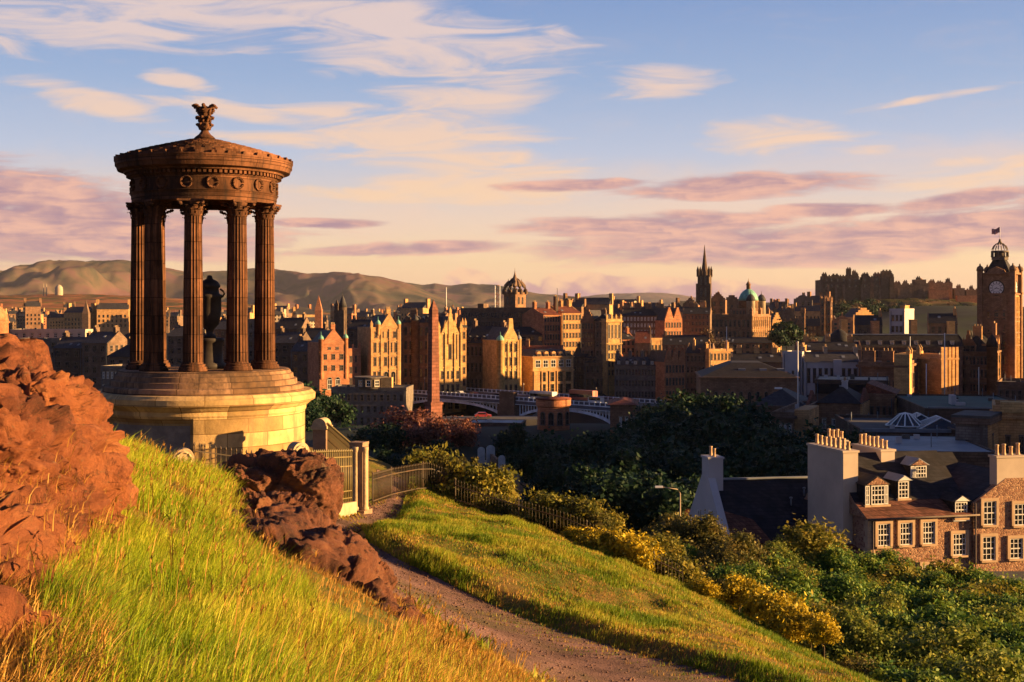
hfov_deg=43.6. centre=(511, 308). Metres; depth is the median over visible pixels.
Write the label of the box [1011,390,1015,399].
window
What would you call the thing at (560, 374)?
window
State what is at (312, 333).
tenement
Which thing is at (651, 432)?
broadleaf tree
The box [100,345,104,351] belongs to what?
window
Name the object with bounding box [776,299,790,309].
house
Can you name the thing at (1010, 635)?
bushy tree
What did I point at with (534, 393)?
bus
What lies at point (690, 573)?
shrub
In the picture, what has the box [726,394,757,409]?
broadleaf tree
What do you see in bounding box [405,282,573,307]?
hills
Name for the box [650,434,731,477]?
broadleaf tree
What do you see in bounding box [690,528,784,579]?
bush
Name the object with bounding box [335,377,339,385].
window
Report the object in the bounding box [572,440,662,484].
broadleaf tree
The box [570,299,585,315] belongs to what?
house
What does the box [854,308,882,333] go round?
tenement
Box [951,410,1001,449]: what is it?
stone pavilion
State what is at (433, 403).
obelisk
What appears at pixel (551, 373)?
window
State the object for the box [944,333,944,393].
flagpole
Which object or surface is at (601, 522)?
shrub
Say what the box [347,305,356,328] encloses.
house
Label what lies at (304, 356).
window
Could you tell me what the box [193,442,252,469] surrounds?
iron railing
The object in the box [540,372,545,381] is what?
window
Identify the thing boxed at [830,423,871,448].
broadleaf tree
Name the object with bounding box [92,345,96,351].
window
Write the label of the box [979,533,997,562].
window
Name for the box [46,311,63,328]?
house
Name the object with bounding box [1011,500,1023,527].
window
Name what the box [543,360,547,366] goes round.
window
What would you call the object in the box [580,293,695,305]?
hills
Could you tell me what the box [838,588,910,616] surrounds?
bushy tree
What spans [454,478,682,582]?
iron railing
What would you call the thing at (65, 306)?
house
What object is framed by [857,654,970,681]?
bushy tree
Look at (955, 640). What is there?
bushy tree
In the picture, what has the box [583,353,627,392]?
tenement
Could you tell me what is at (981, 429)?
window
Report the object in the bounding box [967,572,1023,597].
bushy tree
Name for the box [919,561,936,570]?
window
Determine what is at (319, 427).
stone pier
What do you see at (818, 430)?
broadleaf tree
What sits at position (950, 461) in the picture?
house wing
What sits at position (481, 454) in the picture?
gravestone
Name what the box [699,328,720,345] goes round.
broadleaf tree
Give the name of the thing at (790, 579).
bushy tree
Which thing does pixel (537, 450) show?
broadleaf tree
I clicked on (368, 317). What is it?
house
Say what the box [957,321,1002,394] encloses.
hotel
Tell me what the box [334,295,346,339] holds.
turreted tower
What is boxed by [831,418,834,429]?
window
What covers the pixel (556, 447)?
broadleaf tree
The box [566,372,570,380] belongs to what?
window
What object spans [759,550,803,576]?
bushy tree
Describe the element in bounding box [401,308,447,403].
tenement
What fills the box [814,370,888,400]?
office block
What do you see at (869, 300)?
broadleaf tree
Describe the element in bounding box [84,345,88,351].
window
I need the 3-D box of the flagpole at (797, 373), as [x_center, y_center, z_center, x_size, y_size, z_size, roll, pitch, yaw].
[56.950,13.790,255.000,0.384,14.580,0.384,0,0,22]
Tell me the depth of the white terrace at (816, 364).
359.80 m
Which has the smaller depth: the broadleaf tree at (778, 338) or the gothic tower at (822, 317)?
the broadleaf tree at (778, 338)
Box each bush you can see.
[558,524,584,538]
[570,524,630,548]
[593,525,665,560]
[597,527,621,552]
[620,536,662,570]
[650,509,743,555]
[686,576,725,602]
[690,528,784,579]
[718,571,772,612]
[735,586,814,624]
[737,585,765,623]
[761,598,809,642]
[771,513,856,570]
[776,606,838,650]
[802,615,844,657]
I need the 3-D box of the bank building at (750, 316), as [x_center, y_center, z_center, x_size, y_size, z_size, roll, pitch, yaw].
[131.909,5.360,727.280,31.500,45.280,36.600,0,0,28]
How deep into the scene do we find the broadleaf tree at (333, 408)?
299.69 m
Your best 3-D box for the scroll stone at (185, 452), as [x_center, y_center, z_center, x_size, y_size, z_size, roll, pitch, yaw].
[-6.997,3.663,27.292,0.480,1.364,0.297,0,0,-17]
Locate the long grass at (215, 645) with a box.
[19,429,545,681]
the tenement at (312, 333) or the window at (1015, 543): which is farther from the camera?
the tenement at (312, 333)
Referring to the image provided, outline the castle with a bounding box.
[815,267,976,302]
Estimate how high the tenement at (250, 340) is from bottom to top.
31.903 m
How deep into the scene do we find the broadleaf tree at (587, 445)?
156.05 m
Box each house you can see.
[8,309,17,316]
[8,315,15,332]
[17,309,23,328]
[24,298,41,328]
[41,312,42,328]
[42,310,58,313]
[43,312,46,328]
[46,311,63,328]
[63,302,75,311]
[64,303,96,328]
[96,299,129,334]
[166,310,169,332]
[166,310,182,329]
[248,305,253,318]
[275,304,290,308]
[275,307,282,321]
[275,307,290,317]
[292,307,314,317]
[295,304,310,309]
[295,315,314,327]
[323,316,327,326]
[330,304,334,323]
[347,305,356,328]
[356,310,373,319]
[366,314,372,319]
[374,310,383,314]
[393,312,400,322]
[401,299,430,321]
[445,307,458,322]
[457,310,460,320]
[562,293,579,305]
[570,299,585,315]
[575,293,612,315]
[613,296,639,304]
[613,304,634,318]
[618,302,632,309]
[635,326,651,356]
[643,300,661,305]
[646,302,674,307]
[651,337,661,349]
[655,303,682,331]
[675,298,692,305]
[766,302,785,314]
[770,298,787,307]
[772,302,778,308]
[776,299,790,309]
[782,342,810,394]
[794,303,819,317]
[804,428,979,570]
[807,291,830,304]
[816,377,869,433]
[950,443,1023,570]
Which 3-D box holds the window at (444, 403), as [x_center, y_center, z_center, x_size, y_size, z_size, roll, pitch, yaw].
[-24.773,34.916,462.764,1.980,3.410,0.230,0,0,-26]
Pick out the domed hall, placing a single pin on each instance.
(4, 323)
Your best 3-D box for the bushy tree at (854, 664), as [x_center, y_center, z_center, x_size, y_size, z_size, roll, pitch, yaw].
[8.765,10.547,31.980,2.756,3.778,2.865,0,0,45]
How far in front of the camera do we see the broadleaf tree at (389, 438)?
213.56 m
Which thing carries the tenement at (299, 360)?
on the ground at (966, 317)
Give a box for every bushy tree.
[635,510,699,537]
[645,530,689,563]
[673,537,708,570]
[694,552,742,576]
[701,556,775,611]
[740,562,831,615]
[742,593,827,627]
[756,540,807,568]
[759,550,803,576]
[773,560,821,596]
[789,549,828,575]
[794,593,849,647]
[795,600,912,667]
[801,601,894,644]
[805,561,873,610]
[813,543,869,579]
[830,570,884,598]
[831,652,889,680]
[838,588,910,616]
[845,549,896,578]
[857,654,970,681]
[859,545,915,566]
[860,569,895,588]
[865,576,933,614]
[868,558,930,589]
[871,606,932,636]
[879,615,1007,671]
[883,593,1012,641]
[885,583,983,618]
[891,566,972,594]
[900,559,928,573]
[909,643,1023,681]
[914,555,976,587]
[937,580,1018,600]
[950,562,1020,588]
[950,582,1022,611]
[953,576,1022,602]
[961,596,1023,628]
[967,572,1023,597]
[972,609,1015,629]
[973,639,1023,681]
[979,593,1023,612]
[980,613,1023,649]
[995,637,1023,666]
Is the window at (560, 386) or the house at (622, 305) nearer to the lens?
the window at (560, 386)
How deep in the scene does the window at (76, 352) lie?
477.55 m
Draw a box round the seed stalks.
[57,430,581,681]
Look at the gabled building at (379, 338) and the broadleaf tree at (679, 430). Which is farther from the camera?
the gabled building at (379, 338)
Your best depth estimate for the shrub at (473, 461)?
40.42 m
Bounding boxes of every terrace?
[614,349,665,399]
[769,401,818,442]
[801,344,858,396]
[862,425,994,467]
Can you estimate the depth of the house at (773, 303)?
1077.39 m
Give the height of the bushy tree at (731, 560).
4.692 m
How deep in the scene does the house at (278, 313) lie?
1335.16 m
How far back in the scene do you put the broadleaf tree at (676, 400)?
221.41 m
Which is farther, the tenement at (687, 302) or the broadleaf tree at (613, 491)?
the tenement at (687, 302)
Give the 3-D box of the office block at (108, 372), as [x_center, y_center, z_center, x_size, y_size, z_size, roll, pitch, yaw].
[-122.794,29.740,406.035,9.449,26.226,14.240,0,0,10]
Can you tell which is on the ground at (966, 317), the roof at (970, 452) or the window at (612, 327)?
the roof at (970, 452)
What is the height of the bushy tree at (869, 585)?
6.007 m
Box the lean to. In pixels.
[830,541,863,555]
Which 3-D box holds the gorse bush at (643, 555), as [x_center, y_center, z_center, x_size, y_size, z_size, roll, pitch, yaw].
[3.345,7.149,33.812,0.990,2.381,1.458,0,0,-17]
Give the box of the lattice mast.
[495,285,499,306]
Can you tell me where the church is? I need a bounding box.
[696,245,712,306]
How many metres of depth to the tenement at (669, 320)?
613.02 m
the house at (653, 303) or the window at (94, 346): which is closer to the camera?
the window at (94, 346)
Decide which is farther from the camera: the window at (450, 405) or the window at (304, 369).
the window at (304, 369)
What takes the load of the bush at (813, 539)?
on the ground at (966, 317)
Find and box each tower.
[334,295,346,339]
[456,318,466,409]
[502,272,527,306]
[535,396,570,430]
[800,307,806,333]
[820,295,825,335]
[825,296,832,333]
[976,227,1023,377]
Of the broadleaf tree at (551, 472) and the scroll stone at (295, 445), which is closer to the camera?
the scroll stone at (295, 445)
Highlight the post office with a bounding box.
[856,344,922,393]
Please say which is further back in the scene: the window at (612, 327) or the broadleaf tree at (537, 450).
the window at (612, 327)
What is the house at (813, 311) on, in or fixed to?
on the ground at (966, 317)
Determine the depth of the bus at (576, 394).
425.92 m
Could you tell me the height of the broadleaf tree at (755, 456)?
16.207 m
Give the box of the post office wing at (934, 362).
[899,347,958,393]
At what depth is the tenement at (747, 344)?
688.40 m
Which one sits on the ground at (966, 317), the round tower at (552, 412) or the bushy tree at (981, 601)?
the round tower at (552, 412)
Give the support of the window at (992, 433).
in the stone pavilion at (980, 427)
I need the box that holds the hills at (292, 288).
[0,260,467,311]
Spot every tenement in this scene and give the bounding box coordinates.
[52,331,90,377]
[81,325,126,389]
[106,337,129,364]
[167,320,205,365]
[213,314,225,360]
[248,319,253,362]
[275,312,311,335]
[275,326,310,367]
[290,334,311,385]
[306,322,329,339]
[331,376,413,426]
[347,314,374,347]
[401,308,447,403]
[466,319,506,388]
[507,321,542,348]
[521,339,564,350]
[522,300,560,344]
[550,295,581,354]
[573,341,588,389]
[581,309,600,356]
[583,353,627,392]
[594,308,614,359]
[622,302,664,337]
[622,326,634,356]
[649,346,684,399]
[651,307,681,337]
[662,329,709,351]
[682,302,711,334]
[683,295,699,306]
[685,338,714,397]
[698,340,732,367]
[711,291,726,313]
[716,332,772,352]
[726,295,738,313]
[731,345,782,367]
[770,311,781,349]
[771,308,795,324]
[794,293,812,305]
[795,334,861,360]
[831,313,852,333]
[844,307,873,333]
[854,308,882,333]
[927,306,957,333]
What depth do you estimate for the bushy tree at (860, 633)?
35.29 m
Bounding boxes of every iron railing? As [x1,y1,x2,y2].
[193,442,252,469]
[310,449,356,516]
[327,422,349,495]
[372,461,451,504]
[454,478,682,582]
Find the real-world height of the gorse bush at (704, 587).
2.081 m
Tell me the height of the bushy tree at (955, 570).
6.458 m
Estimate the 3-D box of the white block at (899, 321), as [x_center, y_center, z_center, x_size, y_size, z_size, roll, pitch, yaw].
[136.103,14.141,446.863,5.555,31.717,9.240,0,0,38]
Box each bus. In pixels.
[529,390,556,397]
[569,389,597,400]
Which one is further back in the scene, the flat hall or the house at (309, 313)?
the house at (309, 313)
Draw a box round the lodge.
[607,397,638,432]
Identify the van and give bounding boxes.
[588,396,603,402]
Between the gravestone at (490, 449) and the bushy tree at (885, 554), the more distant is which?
the gravestone at (490, 449)
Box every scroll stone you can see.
[173,448,193,463]
[287,441,309,451]
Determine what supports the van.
on the bridge
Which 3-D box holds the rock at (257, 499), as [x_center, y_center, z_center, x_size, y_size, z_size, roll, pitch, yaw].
[-3.675,3.136,18.590,1.844,1.167,2.436,0,0,0]
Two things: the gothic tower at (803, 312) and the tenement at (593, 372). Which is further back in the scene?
the gothic tower at (803, 312)
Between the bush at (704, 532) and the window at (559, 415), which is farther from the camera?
the window at (559, 415)
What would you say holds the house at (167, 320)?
on the ground at (966, 317)
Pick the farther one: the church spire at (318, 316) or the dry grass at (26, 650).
the church spire at (318, 316)
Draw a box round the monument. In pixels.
[98,103,314,470]
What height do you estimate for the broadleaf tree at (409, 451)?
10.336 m
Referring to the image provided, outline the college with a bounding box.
[794,315,835,335]
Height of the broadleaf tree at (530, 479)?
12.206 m
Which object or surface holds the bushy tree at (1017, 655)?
on the hill at (374, 463)
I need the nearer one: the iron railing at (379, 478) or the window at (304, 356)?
the iron railing at (379, 478)
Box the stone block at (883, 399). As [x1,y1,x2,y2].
[866,380,899,414]
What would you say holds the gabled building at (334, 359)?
on the ground at (966, 317)
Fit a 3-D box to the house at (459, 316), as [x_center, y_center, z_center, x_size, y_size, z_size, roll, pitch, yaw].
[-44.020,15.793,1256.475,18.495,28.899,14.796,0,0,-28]
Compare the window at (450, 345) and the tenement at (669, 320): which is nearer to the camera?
the window at (450, 345)
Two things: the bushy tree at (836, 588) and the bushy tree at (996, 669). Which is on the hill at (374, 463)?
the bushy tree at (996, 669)
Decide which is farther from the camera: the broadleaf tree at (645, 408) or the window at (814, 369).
the window at (814, 369)
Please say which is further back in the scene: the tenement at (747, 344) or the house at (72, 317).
the house at (72, 317)
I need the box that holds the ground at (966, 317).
[166,306,1023,532]
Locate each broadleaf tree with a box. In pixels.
[304,381,362,425]
[305,397,324,430]
[334,422,354,427]
[347,420,410,453]
[364,405,436,446]
[372,445,410,470]
[399,436,464,469]
[402,412,460,448]
[443,415,481,447]
[489,419,534,463]
[489,426,563,470]
[512,437,558,483]
[516,476,539,502]
[518,433,568,480]
[522,451,582,500]
[552,459,627,499]
[560,427,652,473]
[562,432,610,449]
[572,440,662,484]
[573,464,685,534]
[598,438,701,486]
[603,423,659,453]
[608,386,697,433]
[620,465,696,532]
[627,403,693,435]
[627,408,720,452]
[633,405,656,415]
[633,416,684,451]
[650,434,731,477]
[667,410,749,458]
[678,473,700,497]
[679,436,762,477]
[681,389,726,413]
[684,389,744,420]
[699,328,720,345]
[709,393,781,424]
[712,337,732,349]
[717,420,788,456]
[725,406,798,441]
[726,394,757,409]
[739,423,819,462]
[742,441,778,476]
[751,440,807,476]
[765,328,794,352]
[769,319,805,350]
[793,417,849,446]
[794,331,819,349]
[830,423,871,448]
[832,304,850,312]
[834,310,846,316]
[848,300,861,305]
[866,297,880,303]
[868,307,877,314]
[878,306,889,311]
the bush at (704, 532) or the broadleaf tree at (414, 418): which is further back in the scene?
the broadleaf tree at (414, 418)
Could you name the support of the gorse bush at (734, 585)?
on the hill at (374, 463)
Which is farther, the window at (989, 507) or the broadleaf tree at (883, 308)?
the broadleaf tree at (883, 308)
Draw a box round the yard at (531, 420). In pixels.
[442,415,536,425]
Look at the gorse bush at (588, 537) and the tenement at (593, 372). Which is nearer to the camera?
the gorse bush at (588, 537)
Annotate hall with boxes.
[0,307,9,333]
[695,361,799,403]
[895,388,1013,420]
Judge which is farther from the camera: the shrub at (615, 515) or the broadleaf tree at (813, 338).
the broadleaf tree at (813, 338)
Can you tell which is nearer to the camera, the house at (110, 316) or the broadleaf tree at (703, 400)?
the broadleaf tree at (703, 400)
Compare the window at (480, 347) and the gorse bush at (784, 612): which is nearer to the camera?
the gorse bush at (784, 612)
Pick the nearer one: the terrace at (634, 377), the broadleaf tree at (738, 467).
the broadleaf tree at (738, 467)
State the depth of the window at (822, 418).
257.49 m
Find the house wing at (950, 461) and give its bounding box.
[938,452,958,472]
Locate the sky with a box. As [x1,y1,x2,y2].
[0,0,1023,306]
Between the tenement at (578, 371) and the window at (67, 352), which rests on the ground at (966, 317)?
the tenement at (578, 371)
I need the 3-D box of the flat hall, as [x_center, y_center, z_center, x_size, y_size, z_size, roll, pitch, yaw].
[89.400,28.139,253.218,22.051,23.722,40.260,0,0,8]
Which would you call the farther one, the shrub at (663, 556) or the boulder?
the shrub at (663, 556)
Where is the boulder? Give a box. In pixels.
[220,448,344,525]
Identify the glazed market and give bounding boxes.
[835,411,954,441]
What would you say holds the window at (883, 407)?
in the stone block at (883, 399)
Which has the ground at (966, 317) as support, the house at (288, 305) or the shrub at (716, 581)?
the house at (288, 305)
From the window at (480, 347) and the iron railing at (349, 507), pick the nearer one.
the iron railing at (349, 507)
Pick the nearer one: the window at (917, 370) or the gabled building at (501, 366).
the window at (917, 370)
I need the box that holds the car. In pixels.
[474,412,491,417]
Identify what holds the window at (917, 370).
in the post office
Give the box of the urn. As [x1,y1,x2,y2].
[203,275,225,368]
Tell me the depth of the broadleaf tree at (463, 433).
228.82 m
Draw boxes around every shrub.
[401,437,463,484]
[402,449,449,486]
[432,452,489,491]
[432,462,505,499]
[452,463,528,512]
[477,493,517,515]
[504,507,529,518]
[507,488,570,533]
[514,492,593,534]
[547,497,593,535]
[558,495,627,531]
[575,510,619,530]
[650,547,675,575]
[656,554,713,587]
[693,575,734,607]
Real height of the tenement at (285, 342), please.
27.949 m
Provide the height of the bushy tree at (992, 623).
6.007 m
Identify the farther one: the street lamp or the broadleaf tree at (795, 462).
the broadleaf tree at (795, 462)
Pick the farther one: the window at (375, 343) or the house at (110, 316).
the house at (110, 316)
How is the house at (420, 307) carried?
on the ground at (966, 317)
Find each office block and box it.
[100,364,126,388]
[460,304,539,338]
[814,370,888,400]
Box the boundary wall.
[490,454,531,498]
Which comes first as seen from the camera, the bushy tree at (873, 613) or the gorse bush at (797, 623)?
the gorse bush at (797, 623)
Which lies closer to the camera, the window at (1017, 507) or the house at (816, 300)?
the window at (1017, 507)
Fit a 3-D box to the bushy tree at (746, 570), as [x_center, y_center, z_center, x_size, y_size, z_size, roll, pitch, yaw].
[10.608,14.116,59.911,4.274,4.980,5.195,0,0,-32]
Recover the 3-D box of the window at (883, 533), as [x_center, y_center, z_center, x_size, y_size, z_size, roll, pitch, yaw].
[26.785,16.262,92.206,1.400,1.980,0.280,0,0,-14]
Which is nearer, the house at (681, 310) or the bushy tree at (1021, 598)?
the bushy tree at (1021, 598)
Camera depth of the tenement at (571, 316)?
527.37 m
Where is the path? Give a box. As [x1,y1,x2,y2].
[336,470,742,681]
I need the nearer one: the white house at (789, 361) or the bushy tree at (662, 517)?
the bushy tree at (662, 517)
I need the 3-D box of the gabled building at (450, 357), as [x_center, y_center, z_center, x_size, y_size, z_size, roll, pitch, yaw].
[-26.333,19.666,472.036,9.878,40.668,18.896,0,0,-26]
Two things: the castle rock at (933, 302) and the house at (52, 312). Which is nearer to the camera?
the castle rock at (933, 302)
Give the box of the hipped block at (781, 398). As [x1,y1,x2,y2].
[754,387,816,422]
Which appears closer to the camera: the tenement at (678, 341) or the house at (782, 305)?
the tenement at (678, 341)
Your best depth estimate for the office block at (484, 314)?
536.70 m
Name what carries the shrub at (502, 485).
on the hill at (374, 463)
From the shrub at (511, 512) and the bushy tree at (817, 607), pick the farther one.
the bushy tree at (817, 607)
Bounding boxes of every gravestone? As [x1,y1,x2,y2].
[478,447,485,463]
[485,445,494,464]
[498,455,504,468]
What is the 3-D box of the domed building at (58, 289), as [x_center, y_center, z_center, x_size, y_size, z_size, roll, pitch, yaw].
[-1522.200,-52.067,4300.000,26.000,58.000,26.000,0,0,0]
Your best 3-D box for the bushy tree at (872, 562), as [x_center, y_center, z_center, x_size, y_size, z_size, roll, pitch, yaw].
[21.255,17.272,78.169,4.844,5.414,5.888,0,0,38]
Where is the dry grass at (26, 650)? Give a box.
[0,411,190,681]
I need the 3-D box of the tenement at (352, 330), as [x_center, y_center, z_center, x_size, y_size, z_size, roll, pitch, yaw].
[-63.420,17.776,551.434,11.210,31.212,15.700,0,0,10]
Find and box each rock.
[233,487,323,511]
[832,298,976,314]
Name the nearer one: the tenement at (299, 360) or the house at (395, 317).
the tenement at (299, 360)
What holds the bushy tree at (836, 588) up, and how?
on the ground at (966, 317)
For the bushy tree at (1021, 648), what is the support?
on the hill at (374, 463)
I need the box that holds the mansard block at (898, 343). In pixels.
[822,319,963,393]
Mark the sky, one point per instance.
(584, 147)
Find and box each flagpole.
[797,343,797,403]
[926,364,926,393]
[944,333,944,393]
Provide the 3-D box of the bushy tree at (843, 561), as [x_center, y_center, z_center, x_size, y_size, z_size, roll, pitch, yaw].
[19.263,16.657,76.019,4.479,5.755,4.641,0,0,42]
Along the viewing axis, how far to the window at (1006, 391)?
328.93 m
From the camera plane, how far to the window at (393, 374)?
458.52 m
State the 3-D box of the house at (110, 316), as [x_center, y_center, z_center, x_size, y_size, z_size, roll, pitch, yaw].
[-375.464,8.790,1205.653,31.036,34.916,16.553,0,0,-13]
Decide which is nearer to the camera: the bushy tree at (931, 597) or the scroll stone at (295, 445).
the scroll stone at (295, 445)
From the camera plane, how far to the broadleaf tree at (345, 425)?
258.75 m
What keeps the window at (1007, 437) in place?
in the stone pavilion at (1011, 428)
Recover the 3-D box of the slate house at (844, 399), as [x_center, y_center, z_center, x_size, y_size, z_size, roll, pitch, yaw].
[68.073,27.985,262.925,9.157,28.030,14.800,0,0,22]
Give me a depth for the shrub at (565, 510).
37.06 m
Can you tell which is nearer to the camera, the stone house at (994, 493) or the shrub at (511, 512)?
the shrub at (511, 512)
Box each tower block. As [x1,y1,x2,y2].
[600,314,622,395]
[996,378,1023,399]
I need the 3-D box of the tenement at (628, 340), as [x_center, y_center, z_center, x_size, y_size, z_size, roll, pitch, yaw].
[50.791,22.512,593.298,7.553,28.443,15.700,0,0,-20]
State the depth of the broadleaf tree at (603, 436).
176.93 m
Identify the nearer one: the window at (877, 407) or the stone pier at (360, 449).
the stone pier at (360, 449)
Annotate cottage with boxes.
[688,446,807,548]
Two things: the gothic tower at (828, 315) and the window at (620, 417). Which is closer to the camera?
the window at (620, 417)
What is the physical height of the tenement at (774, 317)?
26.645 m
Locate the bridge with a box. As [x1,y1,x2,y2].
[413,387,664,423]
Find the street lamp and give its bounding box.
[655,486,680,515]
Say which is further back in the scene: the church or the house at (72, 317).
the house at (72, 317)
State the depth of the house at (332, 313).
1633.72 m
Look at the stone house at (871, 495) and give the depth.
94.09 m
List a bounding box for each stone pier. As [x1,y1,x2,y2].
[311,417,332,449]
[349,441,371,513]
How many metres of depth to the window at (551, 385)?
481.17 m
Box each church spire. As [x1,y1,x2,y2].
[82,301,89,328]
[315,296,322,327]
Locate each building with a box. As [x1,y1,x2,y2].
[55,285,62,294]
[307,322,360,396]
[357,307,400,384]
[426,307,462,413]
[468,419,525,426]
[482,318,521,406]
[521,349,574,393]
[712,278,779,351]
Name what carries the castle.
on the castle rock at (933, 302)
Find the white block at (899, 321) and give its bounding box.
[889,304,913,333]
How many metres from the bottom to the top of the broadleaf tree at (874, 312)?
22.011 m
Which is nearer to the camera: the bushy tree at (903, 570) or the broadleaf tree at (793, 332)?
the bushy tree at (903, 570)
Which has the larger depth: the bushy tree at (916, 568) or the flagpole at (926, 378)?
the flagpole at (926, 378)
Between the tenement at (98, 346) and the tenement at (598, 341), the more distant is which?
the tenement at (598, 341)
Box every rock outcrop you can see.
[0,333,138,647]
[225,503,427,627]
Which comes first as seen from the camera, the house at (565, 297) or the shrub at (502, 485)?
the shrub at (502, 485)
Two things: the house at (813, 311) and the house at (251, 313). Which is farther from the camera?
the house at (251, 313)
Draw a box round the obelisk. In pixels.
[424,299,444,424]
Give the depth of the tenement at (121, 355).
428.89 m
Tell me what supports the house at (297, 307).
on the ground at (966, 317)
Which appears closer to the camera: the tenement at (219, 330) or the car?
the car
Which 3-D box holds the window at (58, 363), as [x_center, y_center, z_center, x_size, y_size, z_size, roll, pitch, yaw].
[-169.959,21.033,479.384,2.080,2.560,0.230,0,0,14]
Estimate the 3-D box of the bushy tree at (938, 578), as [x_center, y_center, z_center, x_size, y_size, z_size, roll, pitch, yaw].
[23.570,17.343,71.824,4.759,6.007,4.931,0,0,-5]
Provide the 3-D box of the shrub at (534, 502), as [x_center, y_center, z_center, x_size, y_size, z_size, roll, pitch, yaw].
[0.853,6.723,37.872,2.307,2.966,2.091,0,0,15]
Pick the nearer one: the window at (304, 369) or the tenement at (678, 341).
the window at (304, 369)
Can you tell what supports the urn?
on the monument
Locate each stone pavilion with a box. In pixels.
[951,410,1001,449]
[990,395,1023,454]
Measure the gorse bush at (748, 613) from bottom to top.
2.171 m
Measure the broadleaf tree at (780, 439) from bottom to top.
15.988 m
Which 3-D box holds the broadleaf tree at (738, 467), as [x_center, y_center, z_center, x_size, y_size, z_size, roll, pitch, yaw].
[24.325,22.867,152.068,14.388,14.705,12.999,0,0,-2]
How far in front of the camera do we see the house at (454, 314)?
1597.96 m
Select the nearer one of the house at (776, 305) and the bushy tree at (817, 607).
the bushy tree at (817, 607)
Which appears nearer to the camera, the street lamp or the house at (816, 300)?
the street lamp
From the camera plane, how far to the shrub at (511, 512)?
38.05 m
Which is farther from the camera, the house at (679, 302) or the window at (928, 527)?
the house at (679, 302)
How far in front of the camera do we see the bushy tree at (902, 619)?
45.49 m
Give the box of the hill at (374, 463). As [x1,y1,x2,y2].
[0,447,857,681]
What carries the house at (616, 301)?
on the ground at (966, 317)
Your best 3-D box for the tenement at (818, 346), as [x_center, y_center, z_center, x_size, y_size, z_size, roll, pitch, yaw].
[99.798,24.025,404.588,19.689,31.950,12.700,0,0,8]
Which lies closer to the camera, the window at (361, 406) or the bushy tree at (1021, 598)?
the bushy tree at (1021, 598)
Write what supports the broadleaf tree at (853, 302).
on the ground at (966, 317)
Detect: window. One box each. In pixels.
[56,350,60,356]
[56,361,60,367]
[65,350,69,356]
[65,361,69,367]
[74,350,78,356]
[74,361,78,367]
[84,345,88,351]
[84,366,88,372]
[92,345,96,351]
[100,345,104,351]
[100,356,104,362]
[293,354,297,360]
[293,366,297,373]
[302,354,306,361]
[302,367,306,373]
[327,377,331,389]
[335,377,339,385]
[360,405,363,412]
[374,342,376,352]
[384,342,386,352]
[391,371,395,384]
[442,402,445,409]
[443,332,444,359]
[448,344,451,359]
[448,402,452,409]
[471,346,473,355]
[475,346,477,355]
[479,346,481,355]
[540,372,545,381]
[540,412,545,425]
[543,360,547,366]
[547,412,553,425]
[548,372,553,380]
[548,384,553,391]
[551,360,555,366]
[557,412,562,425]
[558,372,562,380]
[558,384,562,392]
[565,411,569,425]
[566,360,570,366]
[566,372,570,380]
[566,384,570,392]
[611,325,613,338]
[619,416,622,426]
[748,391,750,402]
[807,368,810,382]
[813,368,815,382]
[821,417,826,431]
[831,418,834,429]
[870,406,873,414]
[874,520,892,548]
[876,406,879,414]
[882,406,885,414]
[897,519,914,547]
[916,370,917,385]
[919,518,937,546]
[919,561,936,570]
[950,530,968,557]
[979,428,983,445]
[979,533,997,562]
[980,498,998,526]
[992,433,993,449]
[1005,389,1009,397]
[1005,434,1010,453]
[1007,535,1023,560]
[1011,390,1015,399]
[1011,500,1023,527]
[1017,390,1021,399]
[1019,435,1023,454]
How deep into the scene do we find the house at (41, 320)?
1582.70 m
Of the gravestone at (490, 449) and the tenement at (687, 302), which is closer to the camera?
the gravestone at (490, 449)
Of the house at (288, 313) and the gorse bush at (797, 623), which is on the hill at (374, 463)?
the gorse bush at (797, 623)
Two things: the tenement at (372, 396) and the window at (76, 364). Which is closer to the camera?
the tenement at (372, 396)
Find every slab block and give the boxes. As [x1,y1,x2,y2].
[10,326,92,337]
[18,336,60,365]
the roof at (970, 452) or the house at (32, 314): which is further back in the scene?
the house at (32, 314)
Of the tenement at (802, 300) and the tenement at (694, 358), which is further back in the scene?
the tenement at (802, 300)
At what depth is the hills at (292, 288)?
7537.94 m
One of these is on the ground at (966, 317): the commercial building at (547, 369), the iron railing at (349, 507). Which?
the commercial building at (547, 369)
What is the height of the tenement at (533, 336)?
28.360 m
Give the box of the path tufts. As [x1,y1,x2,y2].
[338,479,735,681]
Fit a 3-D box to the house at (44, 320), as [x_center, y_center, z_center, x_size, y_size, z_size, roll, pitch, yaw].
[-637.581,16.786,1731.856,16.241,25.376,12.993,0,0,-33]
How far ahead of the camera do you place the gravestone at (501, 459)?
179.88 m
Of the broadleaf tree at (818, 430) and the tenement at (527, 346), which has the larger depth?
the tenement at (527, 346)
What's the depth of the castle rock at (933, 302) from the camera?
1265.10 m

